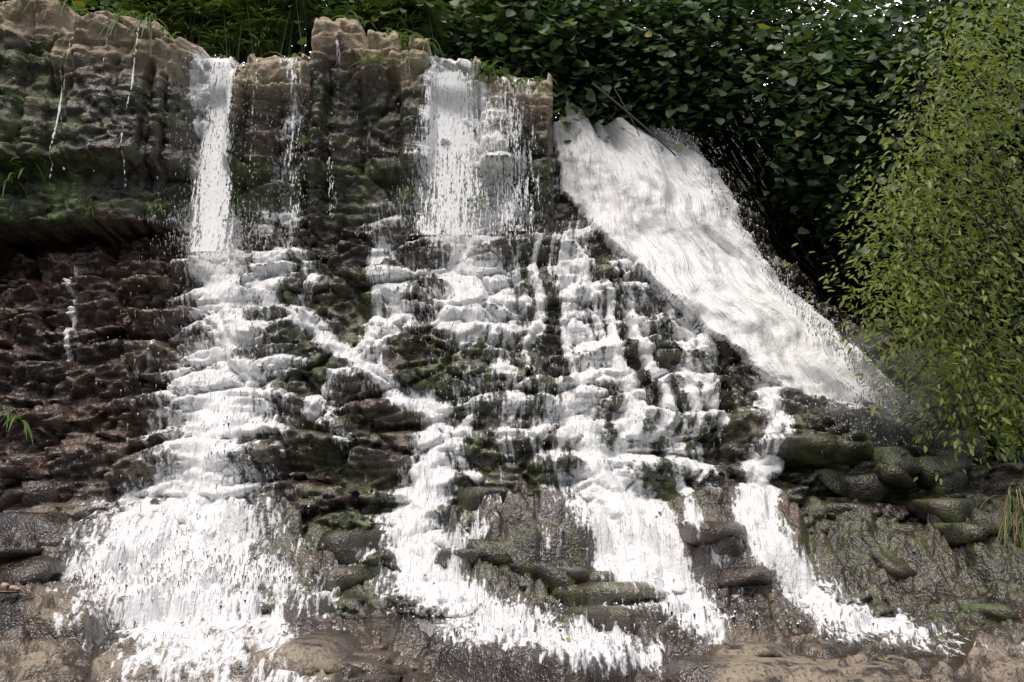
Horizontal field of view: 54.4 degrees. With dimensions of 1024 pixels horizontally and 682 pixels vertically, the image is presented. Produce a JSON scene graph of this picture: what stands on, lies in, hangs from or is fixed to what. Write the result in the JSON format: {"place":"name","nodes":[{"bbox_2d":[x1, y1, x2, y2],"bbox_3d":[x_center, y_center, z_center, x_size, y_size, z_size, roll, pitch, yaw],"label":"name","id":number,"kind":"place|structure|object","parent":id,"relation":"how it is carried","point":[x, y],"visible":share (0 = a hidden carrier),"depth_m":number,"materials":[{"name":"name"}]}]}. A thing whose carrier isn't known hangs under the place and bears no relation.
{"place":"outdoors","nodes":[
{"label":"outdoors","id":0,"kind":"place"},
{"bbox_2d":[0,482,1023,681],"bbox_3d":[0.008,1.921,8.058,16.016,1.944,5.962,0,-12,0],"label":"streambed rock","id":1,"kind":"object","parent":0,"point":[46,626],"visible":0.82,"depth_m":9.67,"materials":[{"name":"stone"}]},
{"bbox_2d":[0,430,1020,681],"bbox_3d":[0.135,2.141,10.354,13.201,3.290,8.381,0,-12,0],"label":"loose boulders","id":2,"kind":"object","parent":1,"relation":"on","point":[590,590],"visible":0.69,"depth_m":10.38,"materials":[{"name":"stone"}]},
{"bbox_2d":[0,0,1023,617],"bbox_3d":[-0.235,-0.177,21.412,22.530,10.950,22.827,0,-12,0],"label":"rock cliff","id":3,"kind":"structure","parent":1,"relation":"on","point":[648,216],"depth_m":13.99,"materials":[{"name":"stone"}]},
{"bbox_2d":[0,0,325,17],"bbox_3d":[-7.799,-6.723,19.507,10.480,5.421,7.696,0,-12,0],"label":"broadleaf tree foliage","id":4,"kind":"object","parent":3,"relation":"on","point":[91,6],"visible":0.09,"depth_m":16.96,"materials":[{"name":"green plant"}]},
{"bbox_2d":[0,0,560,445],"bbox_3d":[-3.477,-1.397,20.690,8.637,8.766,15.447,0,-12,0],"label":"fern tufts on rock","id":5,"kind":"object","parent":3,"relation":"on","point":[14,178],"visible":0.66,"depth_m":15.02,"materials":[{"name":"green plant"}]},
{"bbox_2d":[109,0,454,68],"bbox_3d":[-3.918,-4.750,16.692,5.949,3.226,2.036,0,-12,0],"label":"grass","id":6,"kind":"structure","parent":3,"relation":"on","point":[276,19],"depth_m":16.48,"materials":[{"name":"green plant"}]},
{"bbox_2d":[49,27,544,251],"bbox_3d":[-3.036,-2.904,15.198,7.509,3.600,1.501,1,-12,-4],"label":"waterfall stream","id":7,"kind":"structure","parent":3,"relation":"on","point":[211,220],"depth_m":14.83,"materials":[{"name":"liquid"}]},
{"bbox_2d":[73,55,958,660],"bbox_3d":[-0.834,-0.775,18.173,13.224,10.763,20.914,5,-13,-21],"label":"water spray droplets","id":8,"kind":"object","parent":3,"relation":"on","point":[915,415],"visible":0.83,"depth_m":13.15,"materials":[{"name":"white liquid"}]},
{"bbox_2d":[106,0,1023,463],"bbox_3d":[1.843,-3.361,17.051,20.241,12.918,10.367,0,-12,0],"label":"hedge","id":9,"kind":"object","parent":3,"relation":"on","point":[812,126],"depth_m":16.81,"materials":[{"name":"green plant"}]},
{"bbox_2d":[783,0,1023,484],"bbox_3d":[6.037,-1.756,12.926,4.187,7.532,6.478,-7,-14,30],"label":"yellow green shrub foliage","id":10,"kind":"object","parent":3,"relation":"on","point":[1001,348],"visible":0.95,"depth_m":11.98,"materials":[{"name":"green plant"}]},
{"bbox_2d":[974,479,1023,552],"bbox_3d":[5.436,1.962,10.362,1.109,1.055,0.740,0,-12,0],"label":"dry grass tuft","id":11,"kind":"object","parent":3,"relation":"on","point":[1011,518],"visible":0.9,"depth_m":10.46,"materials":[{"name":"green plant"}]},
{"bbox_2d":[55,547,991,674],"bbox_3d":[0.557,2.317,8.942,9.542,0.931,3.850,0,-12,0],"label":"pebbles","id":12,"kind":"object","parent":1,"relation":"on","point":[483,647],"visible":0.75,"depth_m":8.51,"materials":[{"name":"grey stone"}]},
{"bbox_2d":[243,0,1008,84],"label":"sky","id":13,"kind":"structure","parent":0,"point":[804,0],"materials":[{"name":"white"}]}
]}

